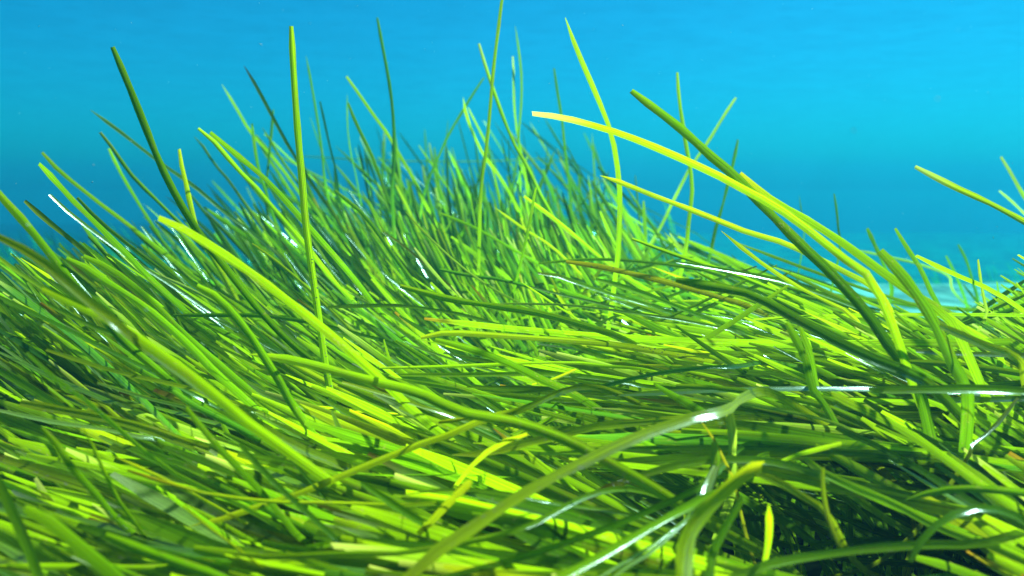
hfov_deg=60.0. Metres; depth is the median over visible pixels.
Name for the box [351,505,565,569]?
seagrass leaf
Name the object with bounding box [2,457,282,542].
seagrass leaf
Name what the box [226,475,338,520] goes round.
seagrass leaf
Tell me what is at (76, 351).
seagrass leaf
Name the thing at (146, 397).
seagrass leaf
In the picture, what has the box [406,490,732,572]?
seagrass leaf
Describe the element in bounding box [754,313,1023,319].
seagrass leaf
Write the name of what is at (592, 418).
seagrass leaf
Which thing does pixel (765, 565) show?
seagrass leaf
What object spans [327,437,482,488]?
seagrass leaf
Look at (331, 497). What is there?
seagrass leaf
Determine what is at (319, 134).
seagrass leaf
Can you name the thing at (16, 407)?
seagrass leaf
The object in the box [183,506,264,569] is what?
seagrass leaf
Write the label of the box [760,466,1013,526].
seagrass leaf
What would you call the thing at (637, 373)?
seagrass leaf
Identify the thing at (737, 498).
seagrass leaf
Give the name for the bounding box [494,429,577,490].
seagrass leaf
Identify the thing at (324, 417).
seagrass leaf
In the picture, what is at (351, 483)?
seagrass leaf
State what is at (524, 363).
seagrass leaf
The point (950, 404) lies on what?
seagrass leaf
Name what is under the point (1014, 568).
seagrass leaf
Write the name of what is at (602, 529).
seagrass leaf
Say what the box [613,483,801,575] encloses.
seagrass leaf
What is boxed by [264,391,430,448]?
seagrass leaf
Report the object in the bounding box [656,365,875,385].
seagrass leaf
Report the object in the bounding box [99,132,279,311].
seagrass leaf
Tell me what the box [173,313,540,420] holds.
seagrass leaf
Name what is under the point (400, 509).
seagrass leaf
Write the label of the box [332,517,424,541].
seagrass leaf
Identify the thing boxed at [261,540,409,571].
seagrass leaf
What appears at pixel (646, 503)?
seagrass leaf
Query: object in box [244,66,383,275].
seagrass leaf
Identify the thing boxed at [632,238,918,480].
seagrass leaf
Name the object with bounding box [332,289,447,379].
seagrass leaf
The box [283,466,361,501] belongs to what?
seagrass leaf
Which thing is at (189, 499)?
seagrass leaf
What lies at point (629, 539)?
seagrass leaf
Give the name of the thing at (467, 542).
seagrass leaf
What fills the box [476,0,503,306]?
seagrass leaf
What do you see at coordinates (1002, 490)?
seagrass leaf
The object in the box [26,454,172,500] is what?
seagrass leaf
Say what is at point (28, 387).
seagrass leaf
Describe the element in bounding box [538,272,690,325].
seagrass leaf
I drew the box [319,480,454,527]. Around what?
seagrass leaf
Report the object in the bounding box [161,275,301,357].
seagrass leaf
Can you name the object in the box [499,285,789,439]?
seagrass leaf
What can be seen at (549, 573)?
seagrass leaf
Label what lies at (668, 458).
seagrass leaf
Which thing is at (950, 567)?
seagrass leaf
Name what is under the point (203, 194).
seagrass leaf
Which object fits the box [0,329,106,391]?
seagrass leaf
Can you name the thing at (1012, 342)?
seagrass leaf
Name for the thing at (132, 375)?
seagrass leaf
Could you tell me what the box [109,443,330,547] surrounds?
seagrass leaf
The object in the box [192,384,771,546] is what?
seagrass leaf
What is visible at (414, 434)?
seagrass leaf
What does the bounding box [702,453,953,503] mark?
seagrass leaf
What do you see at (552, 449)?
seagrass leaf
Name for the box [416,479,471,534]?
seagrass leaf piece
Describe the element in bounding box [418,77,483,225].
seagrass leaf
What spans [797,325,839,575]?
seagrass leaf
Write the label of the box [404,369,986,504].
seagrass leaf
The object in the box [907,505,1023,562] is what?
seagrass leaf
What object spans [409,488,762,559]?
seagrass leaf
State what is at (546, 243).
seagrass leaf
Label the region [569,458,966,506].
seagrass leaf
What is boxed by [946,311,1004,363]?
seagrass leaf
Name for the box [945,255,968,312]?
seagrass leaf
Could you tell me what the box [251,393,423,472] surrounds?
seagrass leaf
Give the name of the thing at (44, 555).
seagrass leaf
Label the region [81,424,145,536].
seagrass leaf
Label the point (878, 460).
seagrass leaf
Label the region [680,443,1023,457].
seagrass leaf
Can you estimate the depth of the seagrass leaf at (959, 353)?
0.84 m
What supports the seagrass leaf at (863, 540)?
on the seabed
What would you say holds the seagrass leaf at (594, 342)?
on the seabed
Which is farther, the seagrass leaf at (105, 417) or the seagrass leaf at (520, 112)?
the seagrass leaf at (520, 112)
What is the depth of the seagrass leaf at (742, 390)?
0.79 m
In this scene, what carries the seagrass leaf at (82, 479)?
on the seabed
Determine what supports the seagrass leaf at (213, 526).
on the seabed
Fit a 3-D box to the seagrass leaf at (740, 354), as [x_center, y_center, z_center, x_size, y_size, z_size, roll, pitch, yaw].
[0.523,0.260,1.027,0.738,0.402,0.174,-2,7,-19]
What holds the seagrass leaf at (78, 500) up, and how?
on the seabed
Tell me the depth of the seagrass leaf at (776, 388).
0.82 m
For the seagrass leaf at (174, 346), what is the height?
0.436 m
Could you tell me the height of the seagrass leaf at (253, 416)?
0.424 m
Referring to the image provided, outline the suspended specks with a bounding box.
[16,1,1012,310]
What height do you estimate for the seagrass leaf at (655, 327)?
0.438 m
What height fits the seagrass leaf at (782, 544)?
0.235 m
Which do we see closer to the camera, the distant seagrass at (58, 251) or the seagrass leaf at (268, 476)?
the seagrass leaf at (268, 476)
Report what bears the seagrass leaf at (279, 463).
on the seabed
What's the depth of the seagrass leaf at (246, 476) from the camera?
0.61 m
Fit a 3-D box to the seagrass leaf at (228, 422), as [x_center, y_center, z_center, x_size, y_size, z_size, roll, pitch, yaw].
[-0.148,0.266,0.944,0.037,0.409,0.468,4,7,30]
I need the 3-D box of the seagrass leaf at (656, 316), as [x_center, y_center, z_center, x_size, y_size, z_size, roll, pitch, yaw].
[0.302,0.226,1.154,0.652,0.442,0.130,-3,7,-29]
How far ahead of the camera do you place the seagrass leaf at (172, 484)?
0.58 m
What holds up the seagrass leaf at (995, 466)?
on the seagrass meadow
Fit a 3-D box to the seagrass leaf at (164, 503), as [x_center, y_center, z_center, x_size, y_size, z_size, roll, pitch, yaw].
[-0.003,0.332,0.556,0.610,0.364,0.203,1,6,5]
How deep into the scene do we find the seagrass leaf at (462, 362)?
0.88 m
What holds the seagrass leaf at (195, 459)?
on the seabed
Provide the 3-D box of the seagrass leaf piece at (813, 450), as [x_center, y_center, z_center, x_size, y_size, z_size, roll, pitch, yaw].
[0.221,0.122,0.656,0.043,0.019,0.010,0,6,0]
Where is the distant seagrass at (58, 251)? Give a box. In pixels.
[0,181,1019,383]
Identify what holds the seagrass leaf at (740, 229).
on the seabed
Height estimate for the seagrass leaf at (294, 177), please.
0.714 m
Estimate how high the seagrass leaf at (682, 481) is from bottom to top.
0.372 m
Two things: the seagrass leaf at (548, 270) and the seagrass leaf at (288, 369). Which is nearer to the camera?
the seagrass leaf at (288, 369)
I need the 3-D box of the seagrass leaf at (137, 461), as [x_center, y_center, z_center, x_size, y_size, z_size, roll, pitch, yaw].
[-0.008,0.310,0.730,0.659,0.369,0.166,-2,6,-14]
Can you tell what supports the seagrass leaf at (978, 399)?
on the seabed
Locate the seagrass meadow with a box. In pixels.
[0,118,1023,575]
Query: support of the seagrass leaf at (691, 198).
on the seabed
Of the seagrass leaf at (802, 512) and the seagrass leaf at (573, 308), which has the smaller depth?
the seagrass leaf at (802, 512)
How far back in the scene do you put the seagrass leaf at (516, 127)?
2.07 m
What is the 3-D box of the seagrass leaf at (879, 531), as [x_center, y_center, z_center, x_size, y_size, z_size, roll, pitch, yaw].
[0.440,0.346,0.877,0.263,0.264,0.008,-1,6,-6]
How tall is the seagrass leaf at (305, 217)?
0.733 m
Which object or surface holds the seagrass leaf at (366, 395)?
on the seabed
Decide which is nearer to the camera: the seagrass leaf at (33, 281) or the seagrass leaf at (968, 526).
the seagrass leaf at (968, 526)
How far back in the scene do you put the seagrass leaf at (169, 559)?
0.51 m
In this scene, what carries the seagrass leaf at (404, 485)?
on the seabed
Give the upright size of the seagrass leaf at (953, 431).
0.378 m
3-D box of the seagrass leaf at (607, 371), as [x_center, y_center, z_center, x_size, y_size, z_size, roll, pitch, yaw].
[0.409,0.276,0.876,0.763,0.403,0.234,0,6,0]
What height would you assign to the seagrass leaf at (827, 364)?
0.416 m
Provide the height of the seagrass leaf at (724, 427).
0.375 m
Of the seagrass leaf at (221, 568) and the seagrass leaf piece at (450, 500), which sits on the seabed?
the seagrass leaf at (221, 568)
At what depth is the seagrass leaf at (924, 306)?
0.73 m
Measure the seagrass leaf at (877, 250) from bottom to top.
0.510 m
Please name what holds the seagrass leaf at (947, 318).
on the seabed
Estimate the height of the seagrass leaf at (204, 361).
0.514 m
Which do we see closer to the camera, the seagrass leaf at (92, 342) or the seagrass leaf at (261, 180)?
the seagrass leaf at (92, 342)
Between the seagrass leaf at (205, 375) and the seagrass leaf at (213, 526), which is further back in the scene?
the seagrass leaf at (205, 375)
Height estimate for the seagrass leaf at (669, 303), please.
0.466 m
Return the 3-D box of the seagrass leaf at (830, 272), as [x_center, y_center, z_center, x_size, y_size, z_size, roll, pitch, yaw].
[0.322,0.143,0.856,0.366,0.672,0.221,-2,6,-15]
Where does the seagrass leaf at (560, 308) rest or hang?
on the seabed
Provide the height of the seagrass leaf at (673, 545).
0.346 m
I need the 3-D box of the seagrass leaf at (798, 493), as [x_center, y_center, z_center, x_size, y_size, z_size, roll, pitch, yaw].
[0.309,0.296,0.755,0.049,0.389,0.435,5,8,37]
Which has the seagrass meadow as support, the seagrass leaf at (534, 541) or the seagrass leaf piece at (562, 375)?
the seagrass leaf piece at (562, 375)
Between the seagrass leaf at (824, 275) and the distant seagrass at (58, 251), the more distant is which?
the distant seagrass at (58, 251)
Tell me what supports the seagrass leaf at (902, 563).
on the seabed
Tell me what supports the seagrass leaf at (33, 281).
on the seabed
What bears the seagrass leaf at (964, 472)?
on the seabed
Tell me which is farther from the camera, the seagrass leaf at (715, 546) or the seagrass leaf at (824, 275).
the seagrass leaf at (824, 275)
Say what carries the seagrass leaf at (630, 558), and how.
on the seabed
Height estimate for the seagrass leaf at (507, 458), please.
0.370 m
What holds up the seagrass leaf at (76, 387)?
on the seabed
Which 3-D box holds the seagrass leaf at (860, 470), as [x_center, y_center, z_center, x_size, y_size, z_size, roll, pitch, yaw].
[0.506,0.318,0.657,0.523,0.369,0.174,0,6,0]
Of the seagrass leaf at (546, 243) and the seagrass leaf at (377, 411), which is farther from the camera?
the seagrass leaf at (546, 243)
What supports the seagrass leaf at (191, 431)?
on the seabed
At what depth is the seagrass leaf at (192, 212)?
1.23 m
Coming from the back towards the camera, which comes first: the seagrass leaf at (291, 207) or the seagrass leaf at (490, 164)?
the seagrass leaf at (490, 164)
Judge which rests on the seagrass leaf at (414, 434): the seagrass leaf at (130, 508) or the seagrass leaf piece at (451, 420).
the seagrass leaf piece at (451, 420)
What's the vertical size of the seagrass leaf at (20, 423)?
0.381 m
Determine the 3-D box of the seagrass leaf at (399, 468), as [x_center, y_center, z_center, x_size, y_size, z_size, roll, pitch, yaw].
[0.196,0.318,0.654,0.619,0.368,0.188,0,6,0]
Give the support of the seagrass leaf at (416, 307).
on the seabed
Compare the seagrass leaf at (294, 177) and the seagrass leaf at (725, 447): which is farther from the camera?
the seagrass leaf at (294, 177)
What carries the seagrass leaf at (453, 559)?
on the seabed
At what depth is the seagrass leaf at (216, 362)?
0.81 m
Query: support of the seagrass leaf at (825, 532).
on the seabed
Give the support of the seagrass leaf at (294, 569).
on the seagrass meadow
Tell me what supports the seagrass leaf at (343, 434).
on the seabed
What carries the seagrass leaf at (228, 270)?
on the seabed
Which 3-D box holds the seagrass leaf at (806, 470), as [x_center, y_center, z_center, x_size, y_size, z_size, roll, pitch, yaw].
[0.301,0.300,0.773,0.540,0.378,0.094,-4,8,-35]
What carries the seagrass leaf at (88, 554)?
on the seabed
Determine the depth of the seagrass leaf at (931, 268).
2.14 m
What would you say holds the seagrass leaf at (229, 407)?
on the seabed
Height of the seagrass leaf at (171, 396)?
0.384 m
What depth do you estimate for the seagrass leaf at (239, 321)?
0.76 m
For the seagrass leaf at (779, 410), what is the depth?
0.75 m
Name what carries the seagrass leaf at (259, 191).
on the seabed
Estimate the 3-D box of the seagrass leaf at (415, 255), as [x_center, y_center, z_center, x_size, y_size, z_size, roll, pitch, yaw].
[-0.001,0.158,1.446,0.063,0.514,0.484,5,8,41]
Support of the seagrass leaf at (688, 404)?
on the seabed
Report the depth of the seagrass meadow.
1.10 m
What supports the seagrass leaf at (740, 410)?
on the seabed
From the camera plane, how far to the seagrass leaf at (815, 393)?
0.78 m
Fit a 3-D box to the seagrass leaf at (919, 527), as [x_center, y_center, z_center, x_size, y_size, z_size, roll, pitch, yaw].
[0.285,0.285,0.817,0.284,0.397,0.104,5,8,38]
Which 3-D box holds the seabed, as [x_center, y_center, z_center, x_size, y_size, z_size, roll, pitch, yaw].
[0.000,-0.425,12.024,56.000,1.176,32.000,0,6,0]
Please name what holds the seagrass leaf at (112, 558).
on the seagrass meadow
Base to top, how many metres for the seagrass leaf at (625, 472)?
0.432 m
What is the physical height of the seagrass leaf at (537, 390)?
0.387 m
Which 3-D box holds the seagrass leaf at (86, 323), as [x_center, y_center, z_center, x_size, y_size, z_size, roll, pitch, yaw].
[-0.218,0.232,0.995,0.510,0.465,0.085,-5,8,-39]
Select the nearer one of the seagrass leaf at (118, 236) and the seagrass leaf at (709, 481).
the seagrass leaf at (709, 481)
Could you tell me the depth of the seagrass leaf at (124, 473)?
0.68 m
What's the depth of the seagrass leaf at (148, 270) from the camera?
1.08 m
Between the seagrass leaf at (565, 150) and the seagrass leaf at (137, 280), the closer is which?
the seagrass leaf at (137, 280)
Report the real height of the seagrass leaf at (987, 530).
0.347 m
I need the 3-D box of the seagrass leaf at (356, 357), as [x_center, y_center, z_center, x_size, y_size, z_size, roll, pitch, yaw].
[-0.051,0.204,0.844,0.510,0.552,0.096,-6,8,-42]
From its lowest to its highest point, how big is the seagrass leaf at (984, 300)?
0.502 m
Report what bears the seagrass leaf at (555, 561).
on the seabed
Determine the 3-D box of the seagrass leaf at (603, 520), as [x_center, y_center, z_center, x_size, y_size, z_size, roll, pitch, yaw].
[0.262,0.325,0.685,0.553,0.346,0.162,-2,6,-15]
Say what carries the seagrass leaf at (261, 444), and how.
on the seabed
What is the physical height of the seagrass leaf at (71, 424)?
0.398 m
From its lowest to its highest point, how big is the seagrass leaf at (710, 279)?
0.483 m
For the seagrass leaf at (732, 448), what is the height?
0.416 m
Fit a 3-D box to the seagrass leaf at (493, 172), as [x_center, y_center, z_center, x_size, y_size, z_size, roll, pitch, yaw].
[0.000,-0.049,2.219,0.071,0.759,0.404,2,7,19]
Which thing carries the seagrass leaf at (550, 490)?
on the seabed
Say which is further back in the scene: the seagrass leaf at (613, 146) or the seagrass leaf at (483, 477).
the seagrass leaf at (613, 146)
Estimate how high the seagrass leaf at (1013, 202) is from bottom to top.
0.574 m
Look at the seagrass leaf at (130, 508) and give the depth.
0.64 m
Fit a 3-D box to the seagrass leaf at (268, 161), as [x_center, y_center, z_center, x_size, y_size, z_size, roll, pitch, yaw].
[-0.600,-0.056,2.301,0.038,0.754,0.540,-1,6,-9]
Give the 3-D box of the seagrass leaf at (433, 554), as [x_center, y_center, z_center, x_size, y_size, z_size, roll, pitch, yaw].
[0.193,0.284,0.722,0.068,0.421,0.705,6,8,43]
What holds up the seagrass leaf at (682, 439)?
on the seabed
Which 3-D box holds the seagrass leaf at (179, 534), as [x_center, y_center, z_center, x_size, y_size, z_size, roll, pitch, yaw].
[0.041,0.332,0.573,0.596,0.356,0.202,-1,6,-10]
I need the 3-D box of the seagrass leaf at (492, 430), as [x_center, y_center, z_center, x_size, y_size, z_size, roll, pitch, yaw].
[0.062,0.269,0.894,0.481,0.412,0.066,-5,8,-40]
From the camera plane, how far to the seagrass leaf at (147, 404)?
0.84 m
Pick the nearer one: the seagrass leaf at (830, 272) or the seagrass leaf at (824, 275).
the seagrass leaf at (830, 272)
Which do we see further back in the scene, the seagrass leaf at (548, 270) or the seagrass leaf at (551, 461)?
the seagrass leaf at (548, 270)
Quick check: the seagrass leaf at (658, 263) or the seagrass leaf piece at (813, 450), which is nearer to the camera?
the seagrass leaf piece at (813, 450)
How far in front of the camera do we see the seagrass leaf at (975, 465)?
0.72 m
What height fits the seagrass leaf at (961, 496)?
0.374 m
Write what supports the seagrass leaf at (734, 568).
on the seabed
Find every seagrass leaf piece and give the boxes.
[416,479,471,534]
[438,418,469,423]
[532,369,576,385]
[762,504,772,560]
[781,442,841,460]
[821,467,839,547]
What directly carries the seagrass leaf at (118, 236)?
on the seabed
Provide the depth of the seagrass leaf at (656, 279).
1.10 m
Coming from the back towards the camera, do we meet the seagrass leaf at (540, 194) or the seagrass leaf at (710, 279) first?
the seagrass leaf at (540, 194)
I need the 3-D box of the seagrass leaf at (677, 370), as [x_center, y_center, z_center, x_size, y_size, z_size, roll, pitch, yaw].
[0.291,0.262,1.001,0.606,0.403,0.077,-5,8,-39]
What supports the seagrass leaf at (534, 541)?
on the seabed
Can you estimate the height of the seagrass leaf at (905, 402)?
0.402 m
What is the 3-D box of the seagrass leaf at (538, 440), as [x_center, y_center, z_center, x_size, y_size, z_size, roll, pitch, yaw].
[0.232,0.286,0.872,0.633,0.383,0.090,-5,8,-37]
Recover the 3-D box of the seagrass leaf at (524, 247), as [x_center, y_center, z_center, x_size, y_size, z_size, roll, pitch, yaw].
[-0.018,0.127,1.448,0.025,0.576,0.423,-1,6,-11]
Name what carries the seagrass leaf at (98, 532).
on the seabed
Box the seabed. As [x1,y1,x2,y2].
[0,212,1023,575]
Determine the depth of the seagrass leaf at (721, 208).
1.75 m
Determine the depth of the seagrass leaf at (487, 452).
0.65 m
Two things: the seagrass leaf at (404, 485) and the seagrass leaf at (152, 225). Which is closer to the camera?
the seagrass leaf at (404, 485)
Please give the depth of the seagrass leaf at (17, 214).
0.78 m
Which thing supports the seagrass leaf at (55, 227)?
on the seabed
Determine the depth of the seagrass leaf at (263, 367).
0.92 m
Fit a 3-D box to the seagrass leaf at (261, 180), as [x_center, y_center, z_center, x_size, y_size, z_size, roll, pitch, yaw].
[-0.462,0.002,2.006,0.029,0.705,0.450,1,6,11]
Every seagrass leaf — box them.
[0,190,177,382]
[0,234,379,476]
[0,257,82,318]
[0,281,197,452]
[0,295,217,407]
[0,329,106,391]
[0,352,468,495]
[0,365,66,406]
[0,399,88,435]
[0,409,164,441]
[0,412,91,451]
[0,462,59,487]
[0,471,263,547]
[0,477,43,575]
[0,502,477,575]
[0,527,81,575]
[0,541,335,570]
[1,424,644,567]
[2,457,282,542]
[8,437,234,509]
[10,319,103,389]
[19,400,219,455]
[22,505,123,575]
[24,200,146,303]
[26,352,312,543]
[26,453,333,524]
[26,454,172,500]
[29,536,228,575]
[36,487,272,542]
[37,323,161,412]
[38,162,259,363]
[39,540,97,575]
[40,426,138,534]
[41,152,207,287]
[41,286,343,494]
[45,348,333,437]
[47,303,239,400]
[49,194,269,352]
[66,257,266,421]
[76,197,224,319]
[76,447,158,469]
[77,522,164,563]
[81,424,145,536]
[82,254,263,406]
[83,535,144,559]
[91,110,321,287]
[97,382,239,423]
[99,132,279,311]
[104,532,226,575]
[106,453,270,533]
[107,253,197,329]
[107,352,282,454]
[108,148,200,284]
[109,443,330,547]
[110,46,365,390]
[110,472,248,546]
[116,508,246,550]
[121,408,254,453]
[122,444,282,509]
[127,325,237,398]
[127,470,438,506]
[143,544,365,574]
[145,330,225,375]
[146,545,254,575]
[150,471,286,543]
[153,388,387,477]
[156,485,244,546]
[158,215,458,443]
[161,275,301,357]
[162,445,244,480]
[171,389,260,442]
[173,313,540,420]
[174,464,338,550]
[178,149,239,300]
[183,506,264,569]
[185,406,311,545]
[188,333,371,424]
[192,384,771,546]
[193,545,296,561]
[195,138,306,270]
[196,284,317,444]
[197,128,440,358]
[208,496,331,524]
[209,131,472,382]
[213,349,328,424]
[222,85,323,226]
[225,554,324,575]
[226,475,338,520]
[228,557,297,575]
[231,396,329,500]
[234,486,797,570]
[237,452,641,566]
[238,338,387,423]
[238,443,344,550]
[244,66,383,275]
[249,353,802,575]
[251,124,326,312]
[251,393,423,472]
[252,243,377,359]
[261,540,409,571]
[262,128,335,241]
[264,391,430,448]
[265,109,273,222]
[268,411,397,479]
[279,482,503,541]
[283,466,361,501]
[286,458,458,528]
[289,26,339,412]
[299,403,399,445]
[304,420,554,501]
[306,57,337,236]
[313,535,675,575]
[316,449,478,494]
[319,102,345,218]
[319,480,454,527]
[326,386,435,435]
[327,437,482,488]
[328,304,562,352]
[330,542,552,569]
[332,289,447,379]
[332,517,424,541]
[335,190,509,384]
[337,324,437,395]
[337,382,397,412]
[342,381,640,487]
[346,76,465,262]
[346,98,381,271]
[347,103,415,267]
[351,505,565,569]
[360,481,426,528]
[368,452,448,487]
[376,18,396,278]
[376,278,700,349]
[379,361,817,570]
[383,232,462,297]
[383,283,643,505]
[388,375,624,502]
[389,423,562,502]
[390,479,650,567]
[392,423,677,539]
[393,494,703,570]
[395,340,640,510]
[398,560,501,574]
[399,406,668,529]
[400,284,795,551]
[400,372,838,575]
[402,342,696,483]
[403,387,917,575]
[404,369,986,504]
[406,444,550,500]
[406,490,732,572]
[407,214,696,480]
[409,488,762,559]
[414,247,490,342]
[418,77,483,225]
[418,433,662,534]
[421,330,887,526]
[423,370,683,528]
[424,318,1023,351]
[435,338,773,547]
[440,213,585,304]
[440,269,603,327]
[440,427,545,475]
[443,352,1023,403]
[443,440,882,575]
[443,565,548,575]
[445,345,1001,409]
[452,414,910,575]
[452,433,527,487]
[460,392,948,419]
[463,98,522,219]
[467,385,672,404]
[468,107,519,297]
[469,492,627,535]
[471,512,562,540]
[472,367,1023,452]
[472,393,1022,471]
[473,442,911,491]
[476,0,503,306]
[478,43,584,295]
[479,492,725,557]
[493,570,663,575]
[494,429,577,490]
[496,208,613,321]
[499,187,536,385]
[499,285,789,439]
[500,303,893,525]
[502,524,585,559]
[512,56,529,202]
[515,26,522,213]
[523,196,659,296]
[523,283,579,320]
[528,285,766,499]
[532,111,949,574]
[538,258,742,285]
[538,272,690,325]
[538,349,644,379]
[546,445,917,461]
[547,405,644,432]
[551,401,752,563]
[553,68,572,273]
[555,451,890,575]
[557,352,730,399]
[561,361,897,556]
[565,17,621,329]
[566,260,860,507]
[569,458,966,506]
[577,432,744,444]
[587,456,1000,575]
[589,449,1023,466]
[596,278,756,336]
[599,467,796,575]
[600,175,896,320]
[607,386,1021,396]
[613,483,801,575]
[614,307,917,480]
[621,531,749,566]
[630,89,962,573]
[630,97,736,266]
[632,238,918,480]
[639,398,896,432]
[640,440,840,573]
[649,420,875,434]
[651,321,992,363]
[653,383,1023,447]
[655,384,853,575]
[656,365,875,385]
[657,348,850,365]
[665,465,718,568]
[669,519,892,575]
[673,72,693,299]
[675,461,764,575]
[676,261,904,337]
[676,277,981,430]
[676,325,946,572]
[676,384,975,564]
[676,441,720,542]
[679,372,1023,386]
[679,394,886,439]
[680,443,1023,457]
[681,424,947,475]
[681,428,1023,473]
[694,396,983,557]
[695,271,811,338]
[702,139,738,279]
[702,423,756,564]
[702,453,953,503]
[703,495,743,575]
[705,560,795,575]
[709,413,736,545]
[722,231,860,322]
[725,419,1023,461]
[730,527,1023,575]
[740,172,996,414]
[741,244,993,328]
[743,482,833,574]
[749,342,895,383]
[749,496,900,575]
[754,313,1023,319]
[755,472,883,575]
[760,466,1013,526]
[775,457,998,470]
[785,322,871,575]
[790,422,901,575]
[796,197,804,279]
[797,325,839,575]
[800,394,1022,488]
[803,456,1023,564]
[808,535,947,544]
[814,443,940,518]
[827,556,997,572]
[829,391,1023,515]
[830,194,840,291]
[830,397,1018,575]
[833,513,969,564]
[835,426,1023,546]
[861,250,970,307]
[866,228,893,303]
[868,384,1023,394]
[877,249,974,573]
[894,228,942,307]
[906,485,1023,499]
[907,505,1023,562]
[909,360,1019,375]
[911,428,1023,505]
[914,165,1023,224]
[914,489,1022,564]
[915,255,1023,313]
[915,349,1023,357]
[916,555,985,575]
[935,417,1023,488]
[940,323,1023,385]
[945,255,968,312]
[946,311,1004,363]
[958,244,978,324]
[971,517,1023,552]
[976,259,988,331]
[987,552,1023,575]
[999,191,1023,214]
[1000,156,1023,198]
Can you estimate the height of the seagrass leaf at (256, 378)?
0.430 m
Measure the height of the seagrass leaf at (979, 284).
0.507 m
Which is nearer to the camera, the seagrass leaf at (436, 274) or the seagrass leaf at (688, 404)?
the seagrass leaf at (688, 404)
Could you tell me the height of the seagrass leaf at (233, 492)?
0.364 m
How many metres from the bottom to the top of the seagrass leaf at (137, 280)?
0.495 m
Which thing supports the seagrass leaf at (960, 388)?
on the seabed
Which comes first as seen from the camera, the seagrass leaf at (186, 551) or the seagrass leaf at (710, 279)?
the seagrass leaf at (186, 551)
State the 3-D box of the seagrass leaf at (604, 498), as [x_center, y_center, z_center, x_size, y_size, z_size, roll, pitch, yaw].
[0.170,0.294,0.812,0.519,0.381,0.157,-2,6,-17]
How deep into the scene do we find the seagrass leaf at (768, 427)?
0.76 m
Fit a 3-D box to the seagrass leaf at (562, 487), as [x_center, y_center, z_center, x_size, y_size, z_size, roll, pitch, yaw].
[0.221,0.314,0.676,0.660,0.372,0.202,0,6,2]
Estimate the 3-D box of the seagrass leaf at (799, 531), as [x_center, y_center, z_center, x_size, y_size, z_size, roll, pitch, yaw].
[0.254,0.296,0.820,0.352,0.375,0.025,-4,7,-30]
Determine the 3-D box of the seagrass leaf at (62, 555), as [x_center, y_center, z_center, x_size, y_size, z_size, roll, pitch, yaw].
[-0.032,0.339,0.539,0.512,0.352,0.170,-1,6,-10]
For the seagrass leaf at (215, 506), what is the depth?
0.62 m
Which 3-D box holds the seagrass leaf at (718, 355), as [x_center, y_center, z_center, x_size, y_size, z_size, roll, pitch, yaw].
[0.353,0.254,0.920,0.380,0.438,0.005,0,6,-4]
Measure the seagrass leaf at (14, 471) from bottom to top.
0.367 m
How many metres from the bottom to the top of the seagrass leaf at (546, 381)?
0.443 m
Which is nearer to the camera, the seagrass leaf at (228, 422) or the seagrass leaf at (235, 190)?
the seagrass leaf at (228, 422)
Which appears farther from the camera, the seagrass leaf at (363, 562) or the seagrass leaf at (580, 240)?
the seagrass leaf at (580, 240)
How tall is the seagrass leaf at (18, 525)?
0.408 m
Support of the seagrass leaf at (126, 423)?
on the seabed
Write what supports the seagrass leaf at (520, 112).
on the seabed
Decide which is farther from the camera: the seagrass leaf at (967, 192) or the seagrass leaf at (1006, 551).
the seagrass leaf at (967, 192)
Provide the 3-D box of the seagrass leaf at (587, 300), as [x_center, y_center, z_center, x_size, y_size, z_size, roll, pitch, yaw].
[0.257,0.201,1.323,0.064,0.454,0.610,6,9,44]
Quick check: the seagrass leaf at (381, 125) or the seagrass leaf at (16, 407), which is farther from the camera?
the seagrass leaf at (381, 125)
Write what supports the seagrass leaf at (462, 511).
on the seabed
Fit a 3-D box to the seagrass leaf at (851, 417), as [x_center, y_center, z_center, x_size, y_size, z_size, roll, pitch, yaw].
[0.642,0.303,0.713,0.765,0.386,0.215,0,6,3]
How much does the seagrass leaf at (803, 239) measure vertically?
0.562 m
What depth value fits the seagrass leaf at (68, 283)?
0.59 m
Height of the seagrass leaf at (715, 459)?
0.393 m
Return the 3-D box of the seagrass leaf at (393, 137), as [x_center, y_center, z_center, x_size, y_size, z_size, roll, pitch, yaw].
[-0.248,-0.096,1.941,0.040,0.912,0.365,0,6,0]
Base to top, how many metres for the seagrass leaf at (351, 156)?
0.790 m
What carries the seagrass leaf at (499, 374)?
on the seabed
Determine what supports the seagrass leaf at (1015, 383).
on the seabed
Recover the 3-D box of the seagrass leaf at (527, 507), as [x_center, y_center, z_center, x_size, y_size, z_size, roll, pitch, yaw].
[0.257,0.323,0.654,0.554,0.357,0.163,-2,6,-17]
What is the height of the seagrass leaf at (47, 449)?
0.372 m
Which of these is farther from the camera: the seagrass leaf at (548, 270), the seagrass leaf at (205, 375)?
the seagrass leaf at (548, 270)
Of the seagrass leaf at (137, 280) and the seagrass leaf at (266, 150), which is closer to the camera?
the seagrass leaf at (137, 280)
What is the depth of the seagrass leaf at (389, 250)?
1.37 m
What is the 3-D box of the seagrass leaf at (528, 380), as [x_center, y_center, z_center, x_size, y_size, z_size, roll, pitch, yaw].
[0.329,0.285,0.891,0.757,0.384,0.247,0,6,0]
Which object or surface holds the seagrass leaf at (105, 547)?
on the seabed
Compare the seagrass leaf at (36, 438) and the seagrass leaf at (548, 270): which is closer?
the seagrass leaf at (36, 438)
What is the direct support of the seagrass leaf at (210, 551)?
on the seabed
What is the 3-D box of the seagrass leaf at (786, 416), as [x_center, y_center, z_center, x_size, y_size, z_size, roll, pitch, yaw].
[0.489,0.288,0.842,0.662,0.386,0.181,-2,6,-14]
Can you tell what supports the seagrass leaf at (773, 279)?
on the seabed
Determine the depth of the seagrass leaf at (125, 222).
1.48 m
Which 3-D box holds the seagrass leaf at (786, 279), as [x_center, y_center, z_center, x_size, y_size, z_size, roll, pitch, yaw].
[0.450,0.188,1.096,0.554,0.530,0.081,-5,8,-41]

